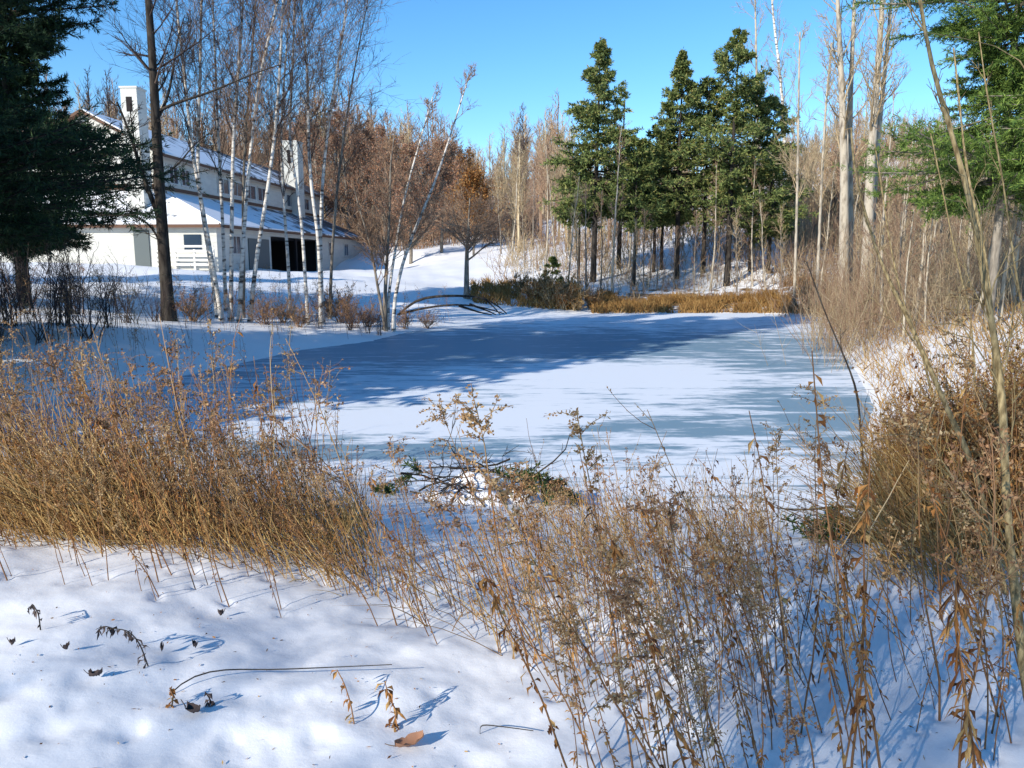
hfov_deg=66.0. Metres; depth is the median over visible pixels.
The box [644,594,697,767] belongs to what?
goldenrod stalk
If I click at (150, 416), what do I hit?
goldenrod stalk
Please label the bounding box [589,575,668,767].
goldenrod stalk
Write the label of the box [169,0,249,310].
birch tree
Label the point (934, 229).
thin tree
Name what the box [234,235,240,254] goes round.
window
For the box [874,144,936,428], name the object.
sapling
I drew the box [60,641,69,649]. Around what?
fallen leaf
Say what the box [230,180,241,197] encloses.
window
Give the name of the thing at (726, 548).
goldenrod stalk
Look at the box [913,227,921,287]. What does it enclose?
thin tree
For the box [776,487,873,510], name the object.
fallen branch
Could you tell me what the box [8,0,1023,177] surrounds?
sky
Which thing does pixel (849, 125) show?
poplar tree
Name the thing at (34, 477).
goldenrod stalk
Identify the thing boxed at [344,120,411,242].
leafy tree
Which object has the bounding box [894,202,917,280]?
thin tree
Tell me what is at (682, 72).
spruce tree
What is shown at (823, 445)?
goldenrod stalk
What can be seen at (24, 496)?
straw grass
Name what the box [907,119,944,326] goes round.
thin tree
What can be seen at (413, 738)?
fallen leaf
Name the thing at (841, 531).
leafy stalk
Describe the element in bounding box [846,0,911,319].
poplar tree
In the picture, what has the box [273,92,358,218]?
leafy tree
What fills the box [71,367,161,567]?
leafy stalk
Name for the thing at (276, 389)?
goldenrod stalk
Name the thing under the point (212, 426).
goldenrod stalk
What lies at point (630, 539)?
goldenrod stalk
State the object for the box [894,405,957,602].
goldenrod stalk
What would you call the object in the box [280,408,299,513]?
leafy stalk
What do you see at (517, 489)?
goldenrod stalk
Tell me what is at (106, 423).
goldenrod stalk
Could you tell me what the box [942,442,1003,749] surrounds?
goldenrod stalk
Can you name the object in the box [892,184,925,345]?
thin tree
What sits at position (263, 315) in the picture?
shore bush
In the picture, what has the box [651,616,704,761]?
goldenrod stalk
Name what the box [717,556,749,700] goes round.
goldenrod stalk
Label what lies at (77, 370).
goldenrod stalk
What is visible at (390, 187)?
birch tree
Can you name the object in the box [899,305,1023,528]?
leafy bush
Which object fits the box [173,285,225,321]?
shore bush
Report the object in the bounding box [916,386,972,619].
dry stalk
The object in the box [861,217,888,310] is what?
thin tree
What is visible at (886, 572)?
goldenrod stalk
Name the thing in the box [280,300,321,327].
shore bush
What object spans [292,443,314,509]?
dry aster
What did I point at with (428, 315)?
shore bush
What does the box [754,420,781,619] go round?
dry stalk
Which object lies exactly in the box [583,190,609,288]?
thin tree
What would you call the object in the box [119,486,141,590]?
leafy stalk
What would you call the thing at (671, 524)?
goldenrod stalk
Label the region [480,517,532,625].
goldenrod stalk
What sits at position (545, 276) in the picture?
bank bush
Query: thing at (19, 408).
goldenrod stalk
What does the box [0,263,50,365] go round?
twig bush
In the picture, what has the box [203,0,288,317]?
birch tree
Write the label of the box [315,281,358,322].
shore bush
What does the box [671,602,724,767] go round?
leafy stalk
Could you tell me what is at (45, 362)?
goldenrod stalk
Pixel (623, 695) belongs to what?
leafy stalk
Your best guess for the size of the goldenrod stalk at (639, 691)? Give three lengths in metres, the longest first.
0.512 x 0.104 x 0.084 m
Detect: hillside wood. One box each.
[22,70,990,250]
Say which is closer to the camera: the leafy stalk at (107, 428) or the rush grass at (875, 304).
the leafy stalk at (107, 428)
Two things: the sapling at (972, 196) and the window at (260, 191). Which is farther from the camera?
the window at (260, 191)
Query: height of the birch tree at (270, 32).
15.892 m
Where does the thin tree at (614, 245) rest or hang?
on the ground at (60, 706)
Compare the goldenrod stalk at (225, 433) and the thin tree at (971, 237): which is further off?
the thin tree at (971, 237)
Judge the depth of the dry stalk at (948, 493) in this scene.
3.64 m
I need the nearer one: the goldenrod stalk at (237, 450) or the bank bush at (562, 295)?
the goldenrod stalk at (237, 450)
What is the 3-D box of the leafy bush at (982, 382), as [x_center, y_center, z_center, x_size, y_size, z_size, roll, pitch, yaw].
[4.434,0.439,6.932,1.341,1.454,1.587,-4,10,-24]
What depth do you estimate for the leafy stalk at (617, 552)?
2.11 m
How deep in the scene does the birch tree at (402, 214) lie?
27.41 m
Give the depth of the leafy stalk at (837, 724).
1.94 m
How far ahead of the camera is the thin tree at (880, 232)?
22.81 m
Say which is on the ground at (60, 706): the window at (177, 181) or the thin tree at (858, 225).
the thin tree at (858, 225)
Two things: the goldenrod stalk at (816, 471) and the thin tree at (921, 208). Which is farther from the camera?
the thin tree at (921, 208)
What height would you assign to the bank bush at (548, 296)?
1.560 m
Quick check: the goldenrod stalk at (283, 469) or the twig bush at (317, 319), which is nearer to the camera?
the goldenrod stalk at (283, 469)
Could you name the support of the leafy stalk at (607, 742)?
on the ground at (60, 706)
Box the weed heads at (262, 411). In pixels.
[0,255,1023,694]
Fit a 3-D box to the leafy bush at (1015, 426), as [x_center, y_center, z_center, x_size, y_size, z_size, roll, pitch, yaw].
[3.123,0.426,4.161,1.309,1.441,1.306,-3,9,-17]
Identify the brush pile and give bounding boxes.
[370,404,583,506]
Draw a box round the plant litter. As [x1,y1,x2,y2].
[12,530,1002,767]
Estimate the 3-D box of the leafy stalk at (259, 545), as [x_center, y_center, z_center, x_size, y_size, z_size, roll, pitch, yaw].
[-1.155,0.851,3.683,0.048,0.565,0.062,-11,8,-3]
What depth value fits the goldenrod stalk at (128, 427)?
4.41 m
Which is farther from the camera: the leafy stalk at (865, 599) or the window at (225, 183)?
the window at (225, 183)
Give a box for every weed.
[27,604,41,629]
[95,626,150,668]
[165,686,178,707]
[204,692,214,706]
[330,670,354,723]
[375,681,406,731]
[935,575,986,767]
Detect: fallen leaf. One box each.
[6,637,15,644]
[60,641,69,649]
[83,668,102,676]
[181,700,200,712]
[192,639,197,647]
[218,609,224,615]
[385,730,423,747]
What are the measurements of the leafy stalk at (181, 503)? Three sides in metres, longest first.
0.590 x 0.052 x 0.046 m
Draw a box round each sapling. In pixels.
[804,260,868,498]
[850,127,1007,594]
[873,0,1023,700]
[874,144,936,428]
[930,133,977,405]
[932,33,1023,600]
[941,48,1023,395]
[968,32,1023,322]
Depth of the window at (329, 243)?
67.75 m
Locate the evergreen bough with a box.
[776,501,887,544]
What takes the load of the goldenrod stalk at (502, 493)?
on the ground at (60, 706)
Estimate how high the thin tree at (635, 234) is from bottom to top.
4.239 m
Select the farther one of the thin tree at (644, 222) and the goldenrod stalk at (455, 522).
the thin tree at (644, 222)
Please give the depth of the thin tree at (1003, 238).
20.18 m
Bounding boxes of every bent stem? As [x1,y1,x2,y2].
[169,664,391,694]
[480,724,532,730]
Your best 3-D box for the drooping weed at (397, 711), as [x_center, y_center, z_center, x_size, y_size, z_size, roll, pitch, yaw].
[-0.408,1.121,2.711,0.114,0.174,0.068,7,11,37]
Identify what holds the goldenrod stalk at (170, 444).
on the ground at (60, 706)
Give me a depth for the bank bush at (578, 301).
37.95 m
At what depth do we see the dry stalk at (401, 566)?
3.25 m
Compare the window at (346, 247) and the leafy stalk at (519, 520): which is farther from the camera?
the window at (346, 247)
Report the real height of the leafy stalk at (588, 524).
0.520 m
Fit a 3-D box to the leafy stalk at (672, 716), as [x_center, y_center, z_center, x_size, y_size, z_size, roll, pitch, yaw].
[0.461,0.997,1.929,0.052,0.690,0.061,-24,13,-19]
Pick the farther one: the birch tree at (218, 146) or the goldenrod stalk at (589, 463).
the birch tree at (218, 146)
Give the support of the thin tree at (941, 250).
on the ground at (60, 706)
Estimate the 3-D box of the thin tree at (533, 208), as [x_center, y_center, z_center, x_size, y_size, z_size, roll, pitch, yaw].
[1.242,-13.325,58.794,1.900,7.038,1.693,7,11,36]
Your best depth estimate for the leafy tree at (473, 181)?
62.03 m
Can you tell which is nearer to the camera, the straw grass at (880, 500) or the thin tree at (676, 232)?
the straw grass at (880, 500)
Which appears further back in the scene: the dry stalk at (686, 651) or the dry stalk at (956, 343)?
the dry stalk at (956, 343)
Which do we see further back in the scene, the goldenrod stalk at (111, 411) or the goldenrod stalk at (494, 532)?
the goldenrod stalk at (111, 411)
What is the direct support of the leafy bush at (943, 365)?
on the ground at (60, 706)
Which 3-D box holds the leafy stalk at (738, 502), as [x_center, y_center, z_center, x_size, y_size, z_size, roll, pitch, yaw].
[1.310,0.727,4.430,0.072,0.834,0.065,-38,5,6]
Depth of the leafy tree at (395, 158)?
88.49 m
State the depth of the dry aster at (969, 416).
4.04 m
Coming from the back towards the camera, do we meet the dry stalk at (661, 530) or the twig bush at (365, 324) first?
the twig bush at (365, 324)
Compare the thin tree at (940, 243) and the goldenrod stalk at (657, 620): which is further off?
the thin tree at (940, 243)
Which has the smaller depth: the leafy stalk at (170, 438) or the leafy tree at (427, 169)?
the leafy stalk at (170, 438)
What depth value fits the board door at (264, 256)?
51.88 m
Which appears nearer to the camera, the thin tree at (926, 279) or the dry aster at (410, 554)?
the dry aster at (410, 554)
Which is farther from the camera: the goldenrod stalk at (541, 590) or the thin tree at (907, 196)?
the thin tree at (907, 196)
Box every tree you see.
[0,0,178,282]
[0,0,237,305]
[68,0,245,321]
[97,0,283,321]
[111,0,280,317]
[154,0,343,321]
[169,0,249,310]
[180,0,333,320]
[200,0,363,324]
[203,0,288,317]
[209,0,377,322]
[228,0,337,316]
[239,0,425,324]
[247,0,430,323]
[261,115,319,185]
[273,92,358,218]
[299,95,383,230]
[309,0,389,318]
[327,117,419,232]
[336,171,397,330]
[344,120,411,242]
[365,134,433,224]
[369,123,416,329]
[372,83,443,329]
[380,139,457,263]
[391,63,478,331]
[399,136,451,213]
[406,132,490,252]
[421,187,522,298]
[436,143,501,234]
[441,160,513,254]
[489,167,505,253]
[501,131,532,260]
[513,187,529,264]
[521,158,540,249]
[536,140,557,261]
[537,37,649,281]
[537,143,557,269]
[541,256,562,282]
[551,160,608,276]
[565,175,585,282]
[565,209,580,279]
[578,182,604,289]
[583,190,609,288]
[599,80,638,268]
[606,120,630,294]
[606,134,667,284]
[625,179,637,278]
[627,123,691,271]
[629,129,700,269]
[629,217,641,292]
[636,208,655,293]
[638,47,736,279]
[642,214,655,278]
[654,75,752,272]
[654,231,662,289]
[669,226,683,290]
[672,25,793,286]
[690,211,708,293]
[705,161,727,290]
[709,83,800,271]
[709,208,725,274]
[727,207,744,292]
[729,0,773,250]
[733,92,818,271]
[737,156,761,286]
[751,186,767,288]
[763,0,815,246]
[768,22,828,306]
[771,203,787,286]
[782,42,857,316]
[810,0,892,288]
[811,157,839,287]
[812,0,874,310]
[832,0,1023,331]
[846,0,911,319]
[852,0,910,271]
[853,155,866,232]
[853,209,862,278]
[853,218,862,283]
[857,85,908,330]
[857,205,895,338]
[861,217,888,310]
[862,219,884,322]
[876,194,914,292]
[883,151,917,321]
[884,109,923,292]
[888,219,909,317]
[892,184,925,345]
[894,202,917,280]
[905,222,919,317]
[906,184,934,281]
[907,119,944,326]
[910,163,933,269]
[911,180,946,335]
[911,207,944,288]
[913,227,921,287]
[917,184,947,304]
[920,164,939,279]
[923,181,944,294]
[925,157,948,281]
[933,211,949,279]
[947,214,968,290]
[958,171,989,307]
[959,180,984,296]
[962,172,986,311]
[967,66,1023,190]
[974,211,1009,322]
[981,127,1021,311]
[998,112,1023,323]
[1004,204,1023,308]
[1005,205,1023,297]
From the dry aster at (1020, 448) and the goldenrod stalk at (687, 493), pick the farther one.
the dry aster at (1020, 448)
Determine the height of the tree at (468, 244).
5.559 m
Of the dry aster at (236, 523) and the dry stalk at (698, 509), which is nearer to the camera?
the dry stalk at (698, 509)
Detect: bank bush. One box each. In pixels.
[506,270,534,292]
[516,277,551,300]
[530,267,560,289]
[533,278,572,308]
[536,281,582,309]
[555,272,587,294]
[565,283,589,310]
[581,286,604,308]
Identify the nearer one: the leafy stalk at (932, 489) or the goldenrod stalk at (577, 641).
the goldenrod stalk at (577, 641)
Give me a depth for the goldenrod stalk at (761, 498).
3.07 m
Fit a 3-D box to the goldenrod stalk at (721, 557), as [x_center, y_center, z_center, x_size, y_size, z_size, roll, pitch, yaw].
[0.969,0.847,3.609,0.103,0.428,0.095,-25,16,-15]
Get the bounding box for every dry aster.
[0,410,25,462]
[17,417,102,549]
[30,436,158,596]
[78,389,128,579]
[95,375,146,546]
[214,469,248,575]
[233,389,425,571]
[264,468,324,585]
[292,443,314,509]
[388,477,430,625]
[512,521,580,564]
[525,486,589,722]
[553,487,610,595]
[616,532,658,647]
[663,637,733,767]
[687,528,723,650]
[719,517,764,676]
[724,554,772,717]
[916,411,1023,767]
[952,552,1006,731]
[954,372,1023,542]
[996,544,1023,687]
[1014,422,1023,496]
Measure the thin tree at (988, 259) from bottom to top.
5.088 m
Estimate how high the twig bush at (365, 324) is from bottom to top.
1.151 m
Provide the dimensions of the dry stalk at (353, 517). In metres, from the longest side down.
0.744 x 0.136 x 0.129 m
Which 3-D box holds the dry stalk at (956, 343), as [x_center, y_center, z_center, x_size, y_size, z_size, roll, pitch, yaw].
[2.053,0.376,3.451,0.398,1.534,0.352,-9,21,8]
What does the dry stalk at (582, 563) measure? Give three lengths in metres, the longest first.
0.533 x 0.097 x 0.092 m
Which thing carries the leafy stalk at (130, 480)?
on the ground at (60, 706)
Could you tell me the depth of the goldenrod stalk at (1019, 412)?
3.52 m
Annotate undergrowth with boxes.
[324,98,1023,366]
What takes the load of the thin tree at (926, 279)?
on the ground at (60, 706)
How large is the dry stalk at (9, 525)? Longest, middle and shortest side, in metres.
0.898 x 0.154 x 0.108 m
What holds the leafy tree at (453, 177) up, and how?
on the ground at (60, 706)
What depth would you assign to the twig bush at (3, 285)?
17.84 m
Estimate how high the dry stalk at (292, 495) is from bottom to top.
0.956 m
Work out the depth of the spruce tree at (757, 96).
45.06 m
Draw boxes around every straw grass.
[0,371,217,547]
[0,439,405,598]
[256,452,828,664]
[711,387,1023,590]
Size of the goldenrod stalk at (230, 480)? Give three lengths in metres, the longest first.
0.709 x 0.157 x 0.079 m
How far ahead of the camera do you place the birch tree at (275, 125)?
26.04 m
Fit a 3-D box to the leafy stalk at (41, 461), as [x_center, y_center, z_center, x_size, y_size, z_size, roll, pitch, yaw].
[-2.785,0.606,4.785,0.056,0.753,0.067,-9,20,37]
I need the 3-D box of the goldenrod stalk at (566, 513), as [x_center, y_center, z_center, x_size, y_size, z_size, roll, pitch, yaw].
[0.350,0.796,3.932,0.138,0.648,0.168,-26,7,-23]
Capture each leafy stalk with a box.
[13,434,49,545]
[23,428,62,510]
[46,462,83,536]
[46,470,84,575]
[55,451,74,552]
[58,442,77,565]
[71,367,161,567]
[108,395,158,581]
[116,381,156,519]
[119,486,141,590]
[127,497,155,599]
[145,428,195,589]
[152,460,198,561]
[166,425,195,553]
[175,486,207,584]
[248,510,281,617]
[258,392,338,583]
[261,442,302,580]
[263,420,323,519]
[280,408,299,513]
[367,468,428,635]
[466,541,555,700]
[475,552,567,767]
[509,476,532,578]
[547,558,606,685]
[566,594,588,753]
[580,454,651,755]
[585,496,589,569]
[596,530,645,692]
[596,721,621,767]
[600,528,619,660]
[604,521,690,767]
[607,628,641,766]
[635,495,694,621]
[635,713,650,767]
[646,679,661,767]
[648,489,690,669]
[654,677,702,767]
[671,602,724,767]
[698,569,713,661]
[699,460,788,563]
[706,523,759,767]
[708,600,751,767]
[732,474,740,555]
[735,591,758,663]
[748,411,798,754]
[759,739,768,767]
[800,442,852,733]
[808,351,880,767]
[818,474,867,682]
[820,609,846,767]
[839,518,847,639]
[848,450,878,767]
[855,575,877,767]
[921,455,998,716]
[972,489,1017,665]
[993,580,1023,759]
[1009,450,1017,562]
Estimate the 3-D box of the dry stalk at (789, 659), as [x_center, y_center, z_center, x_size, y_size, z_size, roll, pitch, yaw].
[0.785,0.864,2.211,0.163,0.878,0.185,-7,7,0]
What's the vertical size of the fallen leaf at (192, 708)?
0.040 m
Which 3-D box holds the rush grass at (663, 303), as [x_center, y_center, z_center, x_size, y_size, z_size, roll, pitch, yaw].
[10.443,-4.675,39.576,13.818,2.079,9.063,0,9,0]
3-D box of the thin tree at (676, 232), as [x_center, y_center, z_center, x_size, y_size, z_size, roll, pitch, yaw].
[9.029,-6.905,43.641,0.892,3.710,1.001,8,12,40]
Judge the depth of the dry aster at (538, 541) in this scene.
4.25 m
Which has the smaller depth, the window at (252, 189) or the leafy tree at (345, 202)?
the window at (252, 189)
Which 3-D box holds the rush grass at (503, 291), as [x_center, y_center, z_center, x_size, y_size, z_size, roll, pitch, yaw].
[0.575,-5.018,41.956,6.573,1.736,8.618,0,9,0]
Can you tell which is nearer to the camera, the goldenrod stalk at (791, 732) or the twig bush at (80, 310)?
the goldenrod stalk at (791, 732)
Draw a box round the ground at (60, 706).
[0,130,1023,767]
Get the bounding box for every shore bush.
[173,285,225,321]
[236,291,283,324]
[268,297,303,322]
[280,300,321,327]
[303,281,346,316]
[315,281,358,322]
[335,294,374,327]
[354,302,390,326]
[390,304,413,328]
[415,309,443,328]
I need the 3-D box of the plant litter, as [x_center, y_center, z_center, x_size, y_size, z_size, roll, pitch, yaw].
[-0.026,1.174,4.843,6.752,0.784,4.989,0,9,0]
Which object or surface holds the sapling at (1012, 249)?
on the ground at (60, 706)
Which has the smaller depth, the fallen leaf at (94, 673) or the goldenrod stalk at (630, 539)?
the fallen leaf at (94, 673)
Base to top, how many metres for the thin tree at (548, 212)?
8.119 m
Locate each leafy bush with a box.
[839,356,1023,547]
[846,405,926,516]
[852,347,1023,536]
[854,341,1023,556]
[862,380,997,538]
[864,371,939,473]
[866,383,1009,510]
[882,359,980,443]
[896,370,1018,440]
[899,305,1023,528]
[920,347,1023,420]
[921,343,1023,545]
[945,352,1023,436]
[974,319,1023,395]
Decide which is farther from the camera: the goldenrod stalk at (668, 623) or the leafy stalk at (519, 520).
the leafy stalk at (519, 520)
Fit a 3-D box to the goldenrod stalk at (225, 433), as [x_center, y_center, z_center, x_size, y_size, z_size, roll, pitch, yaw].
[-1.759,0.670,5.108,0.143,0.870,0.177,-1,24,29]
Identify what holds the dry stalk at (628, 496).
on the ground at (60, 706)
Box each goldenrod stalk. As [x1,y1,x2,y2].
[0,349,77,531]
[0,351,33,479]
[0,408,23,468]
[0,524,10,545]
[5,394,34,445]
[16,343,157,510]
[16,414,30,491]
[16,464,92,585]
[30,407,62,562]
[46,423,84,514]
[46,464,71,559]
[64,345,104,556]
[66,423,84,476]
[87,410,171,574]
[93,412,194,574]
[98,396,150,474]
[98,435,158,514]
[99,380,152,561]
[117,414,173,552]
[125,390,187,542]
[130,408,197,536]
[134,397,170,472]
[141,356,206,552]
[141,464,173,563]
[148,420,181,512]
[156,409,229,606]
[159,464,190,551]
[171,451,221,601]
[187,410,221,523]
[198,411,232,567]
[211,425,251,499]
[214,461,268,581]
[214,469,275,582]
[221,435,267,560]
[222,400,263,552]
[248,430,315,561]
[259,380,318,526]
[270,455,302,549]
[274,455,304,555]
[307,464,374,591]
[312,546,481,590]
[368,475,415,588]
[384,435,450,606]
[386,503,407,625]
[407,477,595,767]
[413,480,457,615]
[416,393,503,581]
[450,384,529,669]
[461,457,655,767]
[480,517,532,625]
[498,461,560,689]
[500,462,593,641]
[510,568,602,767]
[520,509,551,647]
[541,604,592,767]
[541,651,595,767]
[542,535,578,659]
[543,407,633,767]
[545,475,585,591]
[548,486,603,592]
[554,581,613,763]
[575,517,665,767]
[580,454,633,550]
[585,521,640,683]
[585,602,666,767]
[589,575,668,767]
[610,559,705,767]
[617,675,654,765]
[619,516,658,603]
[625,480,729,767]
[625,558,644,641]
[640,454,672,546]
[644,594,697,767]
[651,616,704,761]
[652,598,690,737]
[678,490,711,615]
[678,530,711,740]
[685,704,727,767]
[688,647,727,766]
[692,540,758,767]
[704,514,768,672]
[710,530,733,608]
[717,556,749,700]
[718,550,768,695]
[731,557,787,767]
[750,479,798,665]
[754,422,802,669]
[770,540,848,739]
[774,690,822,767]
[791,384,845,619]
[802,427,840,563]
[808,436,859,634]
[845,503,921,718]
[872,397,962,720]
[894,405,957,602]
[932,286,975,616]
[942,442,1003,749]
[951,495,1011,742]
[1008,408,1023,475]
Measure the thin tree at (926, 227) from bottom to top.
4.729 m
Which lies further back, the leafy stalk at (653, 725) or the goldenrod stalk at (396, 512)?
the goldenrod stalk at (396, 512)
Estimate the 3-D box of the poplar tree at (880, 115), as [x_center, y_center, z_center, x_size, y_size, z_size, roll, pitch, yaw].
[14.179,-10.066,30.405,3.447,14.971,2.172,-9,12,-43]
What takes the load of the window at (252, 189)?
in the house
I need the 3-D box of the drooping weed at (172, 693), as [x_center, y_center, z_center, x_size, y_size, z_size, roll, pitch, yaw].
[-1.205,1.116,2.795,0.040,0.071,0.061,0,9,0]
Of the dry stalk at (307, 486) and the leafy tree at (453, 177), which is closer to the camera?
the dry stalk at (307, 486)
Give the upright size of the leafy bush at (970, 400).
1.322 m
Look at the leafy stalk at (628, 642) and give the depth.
2.94 m
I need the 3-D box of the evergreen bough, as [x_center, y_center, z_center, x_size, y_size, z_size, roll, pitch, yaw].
[2.257,1.003,5.458,0.726,0.382,0.578,7,12,39]
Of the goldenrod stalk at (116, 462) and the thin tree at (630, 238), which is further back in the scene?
the thin tree at (630, 238)
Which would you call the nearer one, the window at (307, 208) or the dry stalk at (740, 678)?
the dry stalk at (740, 678)
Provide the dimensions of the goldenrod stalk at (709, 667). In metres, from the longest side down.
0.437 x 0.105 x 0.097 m
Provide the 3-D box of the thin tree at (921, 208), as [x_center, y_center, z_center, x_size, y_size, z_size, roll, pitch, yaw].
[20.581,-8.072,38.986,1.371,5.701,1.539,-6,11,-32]
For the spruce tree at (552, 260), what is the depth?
43.48 m
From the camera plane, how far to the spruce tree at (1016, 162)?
15.10 m
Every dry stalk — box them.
[0,504,16,548]
[0,561,7,580]
[36,467,64,584]
[80,359,107,543]
[131,436,179,539]
[178,420,227,548]
[209,450,271,565]
[221,427,281,608]
[246,442,299,571]
[281,409,306,572]
[285,316,397,625]
[293,417,324,557]
[296,448,348,568]
[298,468,377,625]
[324,495,355,569]
[328,458,368,574]
[331,421,394,591]
[363,486,416,627]
[369,496,437,644]
[370,509,400,595]
[382,496,427,626]
[391,471,452,606]
[456,421,498,652]
[554,446,604,632]
[568,508,591,614]
[597,571,667,679]
[607,386,755,681]
[612,495,648,620]
[621,434,640,569]
[625,536,681,685]
[636,513,709,554]
[646,521,695,766]
[678,584,692,723]
[683,464,707,585]
[717,614,753,734]
[721,521,821,732]
[736,497,762,582]
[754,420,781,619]
[757,552,814,767]
[777,400,905,659]
[803,456,909,767]
[810,498,871,767]
[822,514,850,701]
[894,414,925,621]
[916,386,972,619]
[916,578,1001,731]
[927,308,1023,566]
[932,438,963,596]
[952,438,1016,733]
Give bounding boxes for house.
[0,86,366,271]
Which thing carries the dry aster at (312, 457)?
on the ground at (60, 706)
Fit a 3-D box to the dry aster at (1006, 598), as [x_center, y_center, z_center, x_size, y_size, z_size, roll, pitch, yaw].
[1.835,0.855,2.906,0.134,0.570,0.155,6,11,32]
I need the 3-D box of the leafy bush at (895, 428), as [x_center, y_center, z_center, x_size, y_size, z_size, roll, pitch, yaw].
[2.946,0.542,5.454,1.112,1.225,1.110,7,12,39]
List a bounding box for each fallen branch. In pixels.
[397,295,506,315]
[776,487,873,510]
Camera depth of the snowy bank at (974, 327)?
15.81 m
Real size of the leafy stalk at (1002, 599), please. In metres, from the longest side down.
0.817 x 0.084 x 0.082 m
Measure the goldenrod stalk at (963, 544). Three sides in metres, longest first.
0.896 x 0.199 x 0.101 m
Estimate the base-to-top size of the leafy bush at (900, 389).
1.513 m
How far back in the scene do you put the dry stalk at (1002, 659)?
2.53 m
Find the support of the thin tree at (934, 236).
on the ground at (60, 706)
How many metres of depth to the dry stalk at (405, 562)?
3.55 m
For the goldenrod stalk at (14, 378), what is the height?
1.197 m
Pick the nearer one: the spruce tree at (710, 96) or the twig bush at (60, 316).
the twig bush at (60, 316)
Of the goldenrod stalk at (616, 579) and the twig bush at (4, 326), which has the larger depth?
the twig bush at (4, 326)
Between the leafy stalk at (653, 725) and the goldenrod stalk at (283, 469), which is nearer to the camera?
the leafy stalk at (653, 725)
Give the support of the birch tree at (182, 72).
on the ground at (60, 706)
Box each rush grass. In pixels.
[468,273,574,309]
[586,270,832,316]
[787,263,960,325]
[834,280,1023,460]
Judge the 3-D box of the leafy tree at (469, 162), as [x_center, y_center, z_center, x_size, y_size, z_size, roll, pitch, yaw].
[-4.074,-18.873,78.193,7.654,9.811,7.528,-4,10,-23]
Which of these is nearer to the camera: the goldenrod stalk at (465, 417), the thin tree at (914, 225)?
the goldenrod stalk at (465, 417)
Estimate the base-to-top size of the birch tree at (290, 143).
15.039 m
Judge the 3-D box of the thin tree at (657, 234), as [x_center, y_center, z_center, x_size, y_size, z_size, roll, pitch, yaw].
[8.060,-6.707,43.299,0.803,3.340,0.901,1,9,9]
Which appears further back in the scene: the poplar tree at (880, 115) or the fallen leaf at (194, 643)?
the poplar tree at (880, 115)
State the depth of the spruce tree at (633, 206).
43.59 m
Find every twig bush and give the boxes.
[0,241,34,326]
[0,244,55,314]
[0,247,83,344]
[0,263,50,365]
[23,245,120,340]
[25,225,103,326]
[26,238,94,313]
[66,245,131,328]
[98,256,154,323]
[134,279,185,321]
[310,305,334,328]
[336,298,362,330]
[347,301,381,332]
[368,311,389,335]
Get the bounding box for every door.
[133,230,150,266]
[248,238,269,269]
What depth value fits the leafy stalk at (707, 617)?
3.11 m
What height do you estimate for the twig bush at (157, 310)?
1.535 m
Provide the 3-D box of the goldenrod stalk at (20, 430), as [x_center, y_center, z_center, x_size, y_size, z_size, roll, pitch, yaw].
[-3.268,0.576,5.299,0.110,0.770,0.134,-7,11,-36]
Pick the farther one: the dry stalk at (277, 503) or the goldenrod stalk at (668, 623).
the dry stalk at (277, 503)
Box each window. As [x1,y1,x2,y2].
[168,165,178,185]
[180,168,190,187]
[183,234,200,249]
[217,177,229,195]
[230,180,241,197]
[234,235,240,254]
[245,183,255,200]
[257,186,265,201]
[286,194,291,207]
[305,198,309,210]
[328,242,330,255]
[344,243,348,255]
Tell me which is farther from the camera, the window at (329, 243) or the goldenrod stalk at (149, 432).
the window at (329, 243)
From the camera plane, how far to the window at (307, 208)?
75.83 m
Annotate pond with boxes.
[0,313,873,512]
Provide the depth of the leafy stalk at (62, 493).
4.53 m
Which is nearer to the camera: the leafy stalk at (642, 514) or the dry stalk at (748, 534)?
the leafy stalk at (642, 514)
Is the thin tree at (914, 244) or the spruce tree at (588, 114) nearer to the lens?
the thin tree at (914, 244)
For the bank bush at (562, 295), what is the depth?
37.96 m
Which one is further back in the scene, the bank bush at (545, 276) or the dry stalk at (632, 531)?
the bank bush at (545, 276)
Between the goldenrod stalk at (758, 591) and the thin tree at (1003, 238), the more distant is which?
the thin tree at (1003, 238)
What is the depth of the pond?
14.89 m
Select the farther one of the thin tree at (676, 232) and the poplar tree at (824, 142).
the thin tree at (676, 232)
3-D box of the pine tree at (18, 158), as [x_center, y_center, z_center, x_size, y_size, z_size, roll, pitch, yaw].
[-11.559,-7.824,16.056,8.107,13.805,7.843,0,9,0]
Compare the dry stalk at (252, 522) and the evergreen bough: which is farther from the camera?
the evergreen bough
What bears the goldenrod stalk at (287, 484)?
on the ground at (60, 706)
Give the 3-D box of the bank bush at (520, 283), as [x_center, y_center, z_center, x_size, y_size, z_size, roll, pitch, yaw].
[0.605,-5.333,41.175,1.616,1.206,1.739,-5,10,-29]
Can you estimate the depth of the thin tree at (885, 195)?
22.93 m
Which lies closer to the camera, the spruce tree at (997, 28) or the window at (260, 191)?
the spruce tree at (997, 28)
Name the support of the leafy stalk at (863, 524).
on the ground at (60, 706)
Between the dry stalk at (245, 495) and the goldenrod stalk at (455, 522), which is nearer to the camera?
the goldenrod stalk at (455, 522)
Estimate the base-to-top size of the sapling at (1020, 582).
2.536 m
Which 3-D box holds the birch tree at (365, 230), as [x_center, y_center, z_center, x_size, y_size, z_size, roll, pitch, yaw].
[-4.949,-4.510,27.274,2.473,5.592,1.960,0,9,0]

